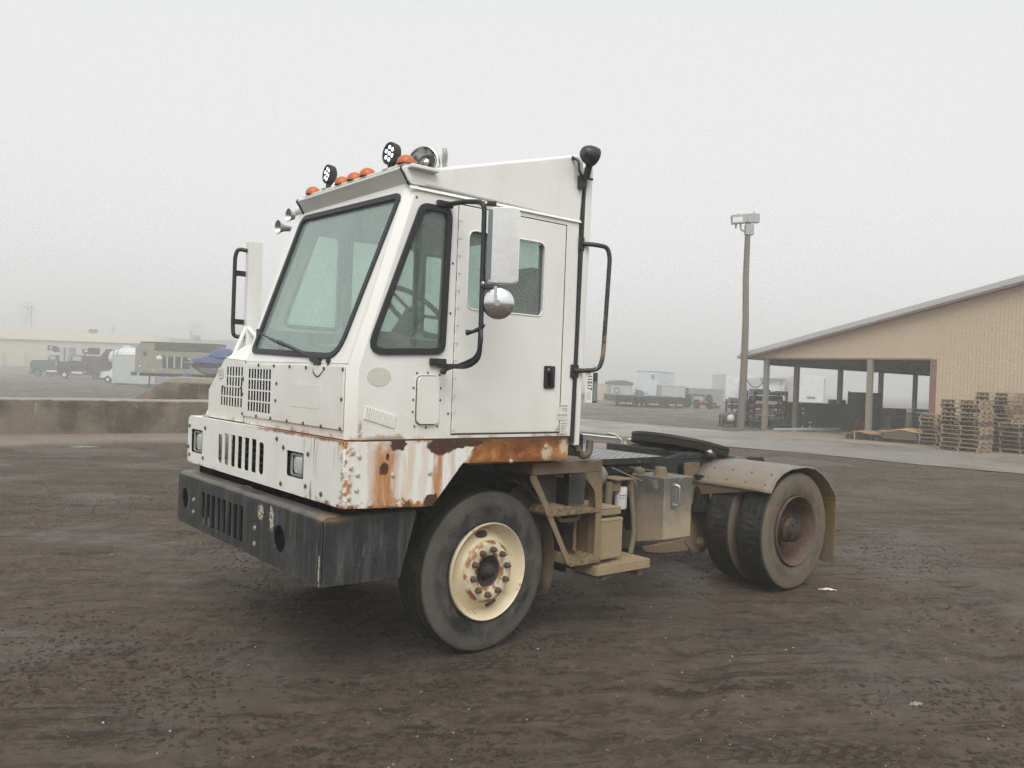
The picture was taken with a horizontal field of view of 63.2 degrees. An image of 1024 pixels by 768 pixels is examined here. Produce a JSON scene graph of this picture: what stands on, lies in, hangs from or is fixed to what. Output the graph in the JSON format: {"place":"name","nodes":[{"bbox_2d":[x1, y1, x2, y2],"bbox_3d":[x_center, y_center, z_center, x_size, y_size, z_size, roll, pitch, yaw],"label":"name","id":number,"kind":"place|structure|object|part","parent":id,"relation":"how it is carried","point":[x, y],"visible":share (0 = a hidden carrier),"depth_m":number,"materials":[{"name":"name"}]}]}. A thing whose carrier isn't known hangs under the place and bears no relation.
{"place":"outdoors","nodes":[
{"label":"outdoors","id":0,"kind":"place"},
{"bbox_2d":[0,327,167,365],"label":"long building","id":1,"kind":"structure","parent":0,"point":[22,346],"depth_m":200.04,"materials":[{"name":"beige paint"}]},
{"bbox_2d":[99,346,134,370],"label":"mixer truck","id":2,"kind":"object","parent":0,"point":[105,360],"visible":0.28,"depth_m":100.50,"materials":[{"name":"white paint"}]},
{"bbox_2d":[165,331,242,349],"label":"grey roofed building","id":3,"kind":"structure","parent":0,"point":[231,344],"depth_m":212.17,"materials":[{"name":"grey metal"}]},
{"bbox_2d":[0,365,1023,767],"bbox_3d":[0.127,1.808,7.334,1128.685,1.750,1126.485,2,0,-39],"label":"ground","id":4,"kind":"structure","parent":0,"point":[628,703],"depth_m":5.61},
{"bbox_2d":[17,302,37,327],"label":"bare tree","id":5,"kind":"object","parent":4,"relation":"on","point":[28,315],"visible":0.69,"depth_m":400.97,"materials":[{"name":"grey plant"}]},
{"bbox_2d":[29,346,75,376],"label":"parked truck","id":6,"kind":"object","parent":4,"relation":"on","point":[48,365],"visible":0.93,"depth_m":114.00,"materials":[{"name":"teal paint"}]},
{"bbox_2d":[55,348,103,379],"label":"parked truck","id":7,"kind":"object","parent":4,"relation":"on","point":[78,365],"visible":0.94,"depth_m":108.00,"materials":[{"name":"silver metal"}]},
{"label":"window","id":8,"kind":"part","parent":7,"relation":"part of","materials":[{"name":"grey glass"}]},
{"bbox_2d":[0,397,207,434],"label":"concrete barrier","id":9,"kind":"object","parent":4,"relation":"on","point":[29,415],"visible":0.51,"depth_m":21.17,"materials":[{"name":"grey concrete"}]},
{"bbox_2d":[99,369,111,382],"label":"white van","id":10,"kind":"object","parent":4,"relation":"on","point":[106,376],"visible":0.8,"depth_m":88.10,"materials":[{"name":"silver metal"}]},
{"bbox_2d":[112,354,164,385],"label":"site box","id":11,"kind":"object","parent":4,"relation":"on","point":[123,366],"visible":0.59,"depth_m":80.00,"materials":[{"name":"white metal"}]},
{"bbox_2d":[133,377,214,399],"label":"ramp wall","id":12,"kind":"structure","parent":4,"relation":"on","point":[184,388],"depth_m":27.40,"materials":[{"name":"concrete"}]},
{"bbox_2d":[131,341,226,387],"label":"army trailer","id":13,"kind":"object","parent":4,"relation":"on","point":[169,359],"visible":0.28,"depth_m":71.99,"materials":[{"name":"green paint"}]},
{"bbox_2d":[182,373,191,376],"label":"covered machine","id":14,"kind":"object","parent":4,"relation":"on","point":[186,375],"visible":0.11,"depth_m":58.31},
{"bbox_2d":[188,323,203,338],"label":"bare tree","id":15,"kind":"object","parent":4,"relation":"on","point":[196,332],"visible":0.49,"depth_m":409.42,"materials":[{"name":"grey wood"}]},
{"bbox_2d":[185,349,232,377],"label":"motor boat","id":16,"kind":"object","parent":4,"relation":"on","point":[210,364],"visible":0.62,"depth_m":56.42,"materials":[{"name":"metal"}]},
{"bbox_2d":[178,142,836,651],"bbox_3d":[0.448,0.080,7.016,5.432,3.349,3.022,2,0,-39],"label":"yard tractor","id":17,"kind":"object","parent":4,"relation":"on","point":[358,446],"visible":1,"depth_m":5.40,"materials":[{"name":"white paint"}]},
{"bbox_3d":[-1.432,-0.744,6.004,0.442,0.710,0.040,2,0,-39],"label":"far side window","id":18,"kind":"part","parent":17,"relation":"part of","materials":[{"name":"green glass"}]},
{"bbox_3d":[-0.986,-0.729,6.372,0.605,0.710,0.040,2,0,-39],"label":"far side window","id":19,"kind":"part","parent":17,"relation":"part of","materials":[{"name":"green glass"}]},
{"bbox_3d":[-0.581,-0.608,4.809,0.523,0.894,0.045,2,0,-39],"label":"quarter window","id":20,"kind":"part","parent":17,"relation":"part of","materials":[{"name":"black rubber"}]},
{"bbox_3d":[-0.630,-0.703,6.666,0.240,0.680,0.040,2,0,-39],"label":"far side window","id":21,"kind":"part","parent":17,"relation":"part of","materials":[{"name":"green glass"}]},
{"bbox_3d":[-0.004,-0.378,5.287,0.892,1.390,0.060,2,0,-39],"label":"door","id":22,"kind":"part","parent":17,"relation":"part of","materials":[{"name":"white paint"}]},
{"bbox_2d":[585,364,597,402],"bbox_3d":[0.540,-0.004,5.652,0.081,0.262,0.026,2,0,16],"label":"lot tag","id":23,"kind":"object","parent":17,"relation":"hanging from","point":[591,380],"visible":1,"depth_m":5.65,"materials":[{"name":"paper"}]},
{"bbox_2d":[0,484,1023,767],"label":"mud clods","id":24,"kind":"object","parent":4,"relation":"on","point":[224,750],"visible":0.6,"depth_m":4.97,"materials":[{"name":"brown soil"}]},
{"bbox_2d":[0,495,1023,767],"bbox_3d":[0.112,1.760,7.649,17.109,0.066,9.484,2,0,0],"label":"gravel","id":25,"kind":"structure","parent":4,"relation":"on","point":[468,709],"depth_m":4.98,"materials":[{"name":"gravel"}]},
{"bbox_2d":[597,384,609,400],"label":"storage container","id":26,"kind":"object","parent":4,"relation":"on","point":[602,389],"visible":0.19,"depth_m":110.00,"materials":[{"name":"beige metal"}]},
{"bbox_2d":[580,433,630,439],"bbox_3d":[3.086,1.715,27.266,0.506,0.001,3.402,2,0,-41],"label":"painted line","id":27,"kind":"object","parent":4,"relation":"on","point":[602,436],"visible":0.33,"depth_m":27.32,"materials":[{"name":"white paint"}]},
{"bbox_2d":[605,380,633,400],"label":"box trailer","id":28,"kind":"object","parent":4,"relation":"on","point":[624,387],"visible":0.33,"depth_m":108.00,"materials":[{"name":"metal"}]},
{"bbox_2d":[604,393,635,405],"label":"flatbed trailer","id":29,"kind":"object","parent":4,"relation":"on","point":[623,399],"visible":1,"depth_m":68.01,"materials":[{"name":"metal"}]},
{"bbox_2d":[635,390,644,406],"bbox_3d":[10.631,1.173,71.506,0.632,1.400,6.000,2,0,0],"label":"loaded trailer","id":30,"kind":"object","parent":4,"relation":"on","point":[640,397],"visible":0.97,"depth_m":68.62,"materials":[{"name":"metal"}]},
{"bbox_2d":[632,395,662,406],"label":"flatbed trailer","id":31,"kind":"object","parent":4,"relation":"on","point":[653,401],"visible":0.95,"depth_m":68.01,"materials":[{"name":"metal"}]},
{"bbox_2d":[636,371,673,395],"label":"box trailer","id":32,"kind":"object","parent":4,"relation":"on","point":[648,382],"visible":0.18,"depth_m":122.13,"materials":[{"name":"metal"}]},
{"bbox_2d":[648,395,686,407],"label":"flatbed trailer","id":33,"kind":"object","parent":4,"relation":"on","point":[675,402],"visible":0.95,"depth_m":68.01,"materials":[{"name":"metal"}]},
{"bbox_2d":[656,385,685,397],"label":"storage container","id":34,"kind":"object","parent":4,"relation":"on","point":[670,390],"visible":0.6,"depth_m":105.00,"materials":[{"name":"grey metal"}]},
{"bbox_2d":[685,394,716,408],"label":"red tractor","id":35,"kind":"object","parent":4,"relation":"on","point":[698,399],"visible":0.92,"depth_m":73.66,"materials":[{"name":"paint"}]},
{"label":"window","id":36,"kind":"part","parent":35,"relation":"part of","materials":[{"name":"grey glass"}]},
{"bbox_2d":[685,388,723,405],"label":"box trailer","id":37,"kind":"object","parent":4,"relation":"on","point":[717,395],"visible":0.54,"depth_m":105.00,"materials":[{"name":"grey metal"}]},
{"bbox_2d":[707,405,719,408],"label":"dark bin","id":38,"kind":"object","parent":4,"relation":"on","point":[713,406],"visible":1,"depth_m":70.03,"materials":[{"name":"grey"}]},
{"bbox_2d":[712,374,752,403],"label":"box trailer","id":39,"kind":"object","parent":4,"relation":"on","point":[728,384],"visible":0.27,"depth_m":128.00,"materials":[{"name":"metal"}]},
{"bbox_2d":[725,397,755,425],"bbox_3d":[10.696,1.320,39.056,1.111,1.334,1.100,2,0,0],"label":"steel rack","id":40,"kind":"object","parent":4,"relation":"on","point":[731,400],"visible":0.39,"depth_m":38.59,"materials":[{"name":"black metal"}]},
{"bbox_2d":[730,211,759,428],"bbox_3d":[9.745,-2.676,35.420,1.176,9.391,0.339,2,0,0],"label":"light pole","id":41,"kind":"object","parent":4,"relation":"on","point":[747,219],"visible":0.98,"depth_m":35.31,"materials":[{"name":"brown wood"}]},
{"bbox_2d":[746,378,786,403],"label":"box trailer","id":42,"kind":"object","parent":4,"relation":"on","point":[776,384],"visible":0.16,"depth_m":118.00,"materials":[{"name":"metal"}]},
{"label":"window pane","id":43,"kind":"part","parent":42,"relation":"part of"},
{"bbox_2d":[746,389,787,427],"bbox_3d":[11.635,1.108,38.105,1.522,1.728,1.200,2,0,0],"label":"steel rack","id":44,"kind":"object","parent":4,"relation":"on","point":[752,417],"visible":0.83,"depth_m":37.59,"materials":[{"name":"grey metal"}]},
{"bbox_2d":[780,402,814,427],"bbox_3d":[13.110,1.438,38.300,1.278,1.176,1.012,2,0,0],"label":"parts cabinet","id":45,"kind":"object","parent":4,"relation":"on","point":[806,415],"visible":0.82,"depth_m":37.81,"materials":[{"name":"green metal"}]},
{"bbox_2d":[778,376,825,402],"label":"box trailer","id":46,"kind":"object","parent":4,"relation":"on","point":[811,389],"visible":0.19,"depth_m":114.00,"materials":[{"name":"metal"}]},
{"bbox_2d":[580,419,1023,473],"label":"drive","id":47,"kind":"structure","parent":4,"relation":"on","point":[969,460],"depth_m":25.85,"materials":[{"name":"grey concrete"}]},
{"bbox_2d":[737,275,1023,446],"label":"pole barn","id":48,"kind":"structure","parent":4,"relation":"on","point":[966,345],"depth_m":29.92,"materials":[{"name":"beige metal"}]},
{"bbox_2d":[737,427,1023,456],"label":"verge","id":49,"kind":"structure","parent":4,"relation":"on","point":[834,436],"depth_m":31.56,"materials":[{"name":"grey concrete"}]},
{"bbox_2d":[773,428,840,431],"bbox_3d":[12.544,1.938,35.353,3.712,0.190,0.305,2,0,-25],"label":"fallen pole","id":50,"kind":"object","parent":49,"relation":"on","point":[813,429],"visible":0.96,"depth_m":35.39,"materials":[{"name":"grey metal"}]},
{"bbox_2d":[814,403,846,428],"bbox_3d":[15.023,1.507,39.103,1.922,1.168,1.006,2,0,0],"label":"parts cabinet","id":51,"kind":"object","parent":49,"relation":"on","point":[828,415],"visible":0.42,"depth_m":38.61,"materials":[{"name":"metal"}]},
{"bbox_2d":[828,399,845,403],"bbox_3d":[15.393,1.423,39.503,0.627,1.359,0.606,2,0,0],"label":"tool chest","id":52,"kind":"object","parent":51,"relation":"on","point":[832,401],"visible":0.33,"depth_m":39.20,"materials":[{"name":"metal"}]},
{"bbox_2d":[848,391,853,402],"bbox_3d":[15.312,1.213,37.605,0.322,1.796,0.200,2,0,0],"label":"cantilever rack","id":53,"kind":"object","parent":49,"relation":"on","point":[849,394],"visible":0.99,"depth_m":37.50,"materials":[{"name":"metal"}]},
{"bbox_2d":[853,419,863,430],"bbox_3d":[15.164,1.823,36.398,0.334,0.580,0.420,2,0,0],"label":"red machine","id":54,"kind":"object","parent":49,"relation":"on","point":[858,425],"visible":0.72,"depth_m":36.22,"materials":[{"name":"paint"}]},
{"bbox_2d":[846,392,881,430],"bbox_3d":[15.926,1.259,37.702,1.120,1.749,1.006,2,0,0],"label":"steel cabinet","id":55,"kind":"object","parent":49,"relation":"on","point":[855,409],"visible":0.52,"depth_m":37.21,"materials":[{"name":"grey metal"}]},
{"bbox_2d":[846,435,888,440],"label":"wood pallet","id":56,"kind":"object","parent":49,"relation":"on","point":[868,437],"visible":0.79,"depth_m":30.89,"materials":[{"name":"wood"}]},
{"bbox_2d":[840,430,883,434],"bbox_3d":[13.262,1.808,31.032,1.350,0.181,1.503,2,0,-43],"label":"plywood sheet","id":57,"kind":"object","parent":56,"relation":"on","point":[871,432],"visible":0.8,"depth_m":30.63,"materials":[{"name":"beige wood"}]},
{"bbox_2d":[880,416,905,428],"bbox_3d":[17.377,1.749,38.153,1.434,0.555,0.597,2,0,-37],"label":"storage box","id":58,"kind":"object","parent":49,"relation":"on","point":[892,422],"visible":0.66,"depth_m":37.80,"materials":[{"name":"metal"}]},
{"bbox_2d":[881,408,905,415],"bbox_3d":[17.510,1.293,38.250,1.322,0.348,0.641,2,0,-41],"label":"storage box","id":59,"kind":"object","parent":58,"relation":"on","point":[892,412],"visible":0.82,"depth_m":37.90,"materials":[{"name":"beige metal"}]},
{"bbox_2d":[884,438,928,443],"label":"wood pallet","id":60,"kind":"object","parent":49,"relation":"on","point":[901,441],"visible":0.59,"depth_m":29.93,"materials":[{"name":"wood"}]},
{"bbox_2d":[882,430,928,439],"bbox_3d":[14.250,1.828,30.023,1.360,0.280,1.220,2,0,-44],"label":"lumber pile","id":61,"kind":"object","parent":60,"relation":"on","point":[902,434],"visible":0.73,"depth_m":29.58,"materials":[{"name":"brown wood"}]},
{"bbox_2d":[878,428,925,432],"bbox_3d":[14.234,1.665,30.015,1.350,0.168,1.502,2,0,-43],"label":"plywood sheet","id":62,"kind":"object","parent":61,"relation":"on","point":[913,430],"visible":0.81,"depth_m":29.55,"materials":[{"name":"beige wood"}]},
{"bbox_2d":[901,408,927,427],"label":"timber stack","id":63,"kind":"object","parent":49,"relation":"on","point":[912,421],"visible":0.57,"depth_m":42.03,"materials":[{"name":"beige wood"}]},
{"bbox_2d":[918,441,958,445],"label":"wood pallet","id":64,"kind":"object","parent":49,"relation":"on","point":[929,444],"visible":0.44,"depth_m":28.97,"materials":[{"name":"wood"}]},
{"bbox_2d":[919,437,958,443],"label":"wood pallet","id":65,"kind":"object","parent":64,"relation":"on","point":[930,439],"visible":0.49,"depth_m":28.86,"materials":[{"name":"brown wood"}]},
{"bbox_2d":[918,433,954,438],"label":"wood pallet","id":66,"kind":"object","parent":65,"relation":"on","point":[930,436],"visible":0.41,"depth_m":28.98,"materials":[{"name":"brown wood"}]},
{"bbox_2d":[921,429,964,435],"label":"wood pallet","id":67,"kind":"object","parent":66,"relation":"on","point":[929,432],"visible":0.38,"depth_m":28.92,"materials":[{"name":"wood"}]},
{"bbox_2d":[919,425,964,430],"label":"wood pallet","id":68,"kind":"object","parent":67,"relation":"on","point":[930,428],"visible":0.44,"depth_m":28.99,"materials":[{"name":"wood"}]},
{"bbox_2d":[920,421,959,427],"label":"wood pallet","id":69,"kind":"object","parent":68,"relation":"on","point":[928,423],"visible":0.33,"depth_m":28.84,"materials":[{"name":"brown wood"}]},
{"bbox_2d":[918,417,963,422],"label":"wood pallet","id":70,"kind":"object","parent":69,"relation":"on","point":[927,419],"visible":0.35,"depth_m":28.86,"materials":[{"name":"brown wood"}]},
{"bbox_2d":[920,414,963,418],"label":"wood pallet","id":71,"kind":"object","parent":70,"relation":"on","point":[929,415],"visible":0.52,"depth_m":28.88,"materials":[{"name":"wood"}]},
{"bbox_2d":[938,445,991,452],"bbox_3d":[14.485,2.073,26.636,1.020,0.135,1.212,2,0,-38],"label":"wood pallet","id":72,"kind":"object","parent":49,"relation":"on","point":[971,450],"visible":0.88,"depth_m":26.44,"materials":[{"name":"wood"}]},
{"bbox_2d":[940,441,991,448],"bbox_3d":[14.501,1.938,26.613,1.020,0.135,1.212,2,0,-40],"label":"wood pallet","id":73,"kind":"object","parent":72,"relation":"on","point":[979,446],"visible":0.87,"depth_m":26.42,"materials":[{"name":"wood"}]},
{"bbox_2d":[940,437,992,444],"bbox_3d":[14.503,1.802,26.571,1.020,0.135,1.212,2,0,-41],"label":"wood pallet","id":74,"kind":"object","parent":73,"relation":"on","point":[971,441],"visible":0.88,"depth_m":26.38,"materials":[{"name":"brown wood"}]},
{"bbox_2d":[939,433,991,439],"bbox_3d":[14.503,1.665,26.633,1.020,0.135,1.219,2,0,-40],"label":"wood pallet","id":75,"kind":"object","parent":74,"relation":"on","point":[963,436],"visible":0.86,"depth_m":26.43,"materials":[{"name":"brown wood"}]},
{"bbox_2d":[941,429,992,435],"bbox_3d":[14.538,1.530,26.608,1.020,0.135,1.219,2,0,-41],"label":"wood pallet","id":76,"kind":"object","parent":75,"relation":"on","point":[983,433],"visible":0.88,"depth_m":26.43,"materials":[{"name":"wood"}]},
{"bbox_2d":[940,424,993,430],"bbox_3d":[14.515,1.393,26.566,1.020,0.135,1.219,2,0,-40],"label":"wood pallet","id":77,"kind":"object","parent":76,"relation":"on","point":[986,428],"visible":0.87,"depth_m":26.39,"materials":[{"name":"wood"}]},
{"bbox_2d":[939,420,991,426],"bbox_3d":[14.514,1.256,26.645,1.020,0.135,1.219,2,0,-40],"label":"wood pallet","id":78,"kind":"object","parent":77,"relation":"on","point":[980,424],"visible":0.85,"depth_m":26.42,"materials":[{"name":"brown wood"}]},
{"bbox_2d":[940,416,993,421],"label":"wood pallet","id":79,"kind":"object","parent":78,"relation":"on","point":[948,418],"visible":0.94,"depth_m":26.40,"materials":[{"name":"brown wood"}]},
{"bbox_2d":[940,412,992,417],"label":"wood pallet","id":80,"kind":"object","parent":79,"relation":"on","point":[965,414],"visible":0.94,"depth_m":26.43,"materials":[{"name":"wood"}]},
{"bbox_2d":[941,407,993,413],"bbox_3d":[14.566,0.850,26.623,1.020,0.135,1.219,2,0,-41],"label":"wood pallet","id":81,"kind":"object","parent":80,"relation":"on","point":[986,411],"visible":0.91,"depth_m":26.43,"materials":[{"name":"brown wood"}]},
{"bbox_2d":[940,403,991,408],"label":"wood pallet","id":82,"kind":"object","parent":81,"relation":"on","point":[964,406],"visible":0.97,"depth_m":26.47,"materials":[{"name":"wood"}]},
{"bbox_2d":[941,399,992,404],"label":"wood pallet","id":83,"kind":"object","parent":82,"relation":"on","point":[981,402],"visible":1,"depth_m":26.46,"materials":[{"name":"brown wood"}]},
{"bbox_2d":[973,445,1018,451],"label":"wood pallet","id":84,"kind":"object","parent":49,"relation":"on","point":[995,449],"visible":0.28,"depth_m":27.06,"materials":[{"name":"wood"}]},
{"bbox_2d":[974,441,1018,447],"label":"wood pallet","id":85,"kind":"object","parent":84,"relation":"on","point":[995,444],"visible":0.26,"depth_m":27.12,"materials":[{"name":"wood"}]},
{"bbox_2d":[973,437,1022,443],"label":"wood pallet","id":86,"kind":"object","parent":85,"relation":"on","point":[997,440],"visible":0.3,"depth_m":27.21,"materials":[{"name":"wood"}]},
{"bbox_2d":[973,433,1017,438],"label":"wood pallet","id":87,"kind":"object","parent":86,"relation":"on","point":[995,436],"visible":0.3,"depth_m":27.16,"materials":[{"name":"wood"}]},
{"bbox_2d":[974,429,1019,434],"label":"wood pallet","id":88,"kind":"object","parent":87,"relation":"on","point":[997,432],"visible":0.26,"depth_m":27.23,"materials":[{"name":"wood"}]},
{"bbox_2d":[974,426,1017,430],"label":"wood pallet","id":89,"kind":"object","parent":88,"relation":"on","point":[996,427],"visible":0.23,"depth_m":27.14,"materials":[{"name":"wood"}]},
{"bbox_2d":[974,421,1022,426],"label":"wood pallet","id":90,"kind":"object","parent":89,"relation":"on","point":[995,423],"visible":0.28,"depth_m":27.10,"materials":[{"name":"wood"}]},
{"bbox_2d":[974,418,1023,422],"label":"wood pallet","id":91,"kind":"object","parent":90,"relation":"on","point":[1011,421],"visible":0.66,"depth_m":27.10,"materials":[{"name":"wood"}]},
{"bbox_2d":[975,413,1023,418],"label":"wood pallet","id":92,"kind":"object","parent":91,"relation":"on","point":[1019,416],"visible":0.65,"depth_m":27.09,"materials":[{"name":"wood"}]},
{"bbox_2d":[975,409,1023,413],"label":"wood pallet","id":93,"kind":"object","parent":92,"relation":"on","point":[998,411],"visible":0.62,"depth_m":27.18,"materials":[{"name":"wood"}]},
{"bbox_2d":[973,405,1023,409],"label":"wood pallet","id":94,"kind":"object","parent":93,"relation":"on","point":[1002,407],"visible":0.7,"depth_m":27.18,"materials":[{"name":"brown wood"}]},
{"bbox_2d":[976,400,1023,405],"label":"wood pallet","id":95,"kind":"object","parent":94,"relation":"on","point":[1005,403],"visible":0.77,"depth_m":27.12,"materials":[{"name":"wood"}]},
{"bbox_2d":[975,396,1023,401],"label":"wood pallet","id":96,"kind":"object","parent":95,"relation":"on","point":[999,398],"visible":0.98,"depth_m":27.21,"materials":[{"name":"wood"}]},
{"bbox_2d":[976,392,1023,397],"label":"wood pallet","id":97,"kind":"object","parent":96,"relation":"on","point":[1020,395],"visible":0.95,"depth_m":27.26,"materials":[{"name":"brown wood"}]},
{"bbox_2d":[999,448,1023,454],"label":"wood pallet","id":98,"kind":"object","parent":49,"relation":"on","point":[1021,452],"visible":0.78,"depth_m":26.35,"materials":[{"name":"brown wood"}]},
{"bbox_2d":[999,444,1023,449],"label":"wood pallet","id":99,"kind":"object","parent":98,"relation":"on","point":[1008,447],"visible":0.77,"depth_m":26.37,"materials":[{"name":"wood"}]},
{"bbox_2d":[999,440,1023,445],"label":"wood pallet","id":100,"kind":"object","parent":99,"relation":"on","point":[1020,443],"visible":0.83,"depth_m":26.27,"materials":[{"name":"brown wood"}]},
{"bbox_2d":[998,435,1023,441],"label":"wood pallet","id":101,"kind":"object","parent":100,"relation":"on","point":[1009,437],"visible":0.69,"depth_m":26.40,"materials":[{"name":"wood"}]},
{"bbox_2d":[999,431,1023,436],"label":"wood pallet","id":102,"kind":"object","parent":101,"relation":"on","point":[1007,433],"visible":0.79,"depth_m":26.35,"materials":[{"name":"wood"}]},
{"bbox_2d":[998,427,1023,432],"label":"wood pallet","id":103,"kind":"object","parent":102,"relation":"on","point":[1020,430],"visible":0.86,"depth_m":26.30,"materials":[{"name":"wood"}]},
{"bbox_2d":[998,422,1023,427],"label":"wood pallet","id":104,"kind":"object","parent":103,"relation":"on","point":[1005,424],"visible":0.97,"depth_m":26.31,"materials":[{"name":"brown wood"}]},
{"bbox_2d":[908,701,922,705],"bbox_3d":[2.325,1.839,4.791,0.106,0.029,0.050,2,0,-19],"label":"flat stone","id":105,"kind":"object","parent":4,"relation":"on","point":[915,703],"visible":1,"depth_m":4.78,"materials":[{"name":"grey stone"}]},
{"bbox_2d":[0,0,1023,397],"label":"sky","id":106,"kind":"structure","parent":0,"point":[877,146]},
{"bbox_2d":[719,412,736,426],"bbox_3d":[9.664,1.602,37.308,0.639,0.665,0.600,2,0,0],"label":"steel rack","id":107,"kind":"object","parent":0,"point":[723,420],"visible":0.81,"depth_m":37.09,"materials":[{"name":"grey metal"}]},
{"bbox_2d":[727,414,734,421],"bbox_3d":[9.697,1.522,36.908,0.340,0.350,0.353,2,0,-39],"label":"white bag","id":108,"kind":"object","parent":107,"relation":"on","point":[730,418],"visible":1,"depth_m":36.79,"materials":[{"name":"white plastic"}]}
]}

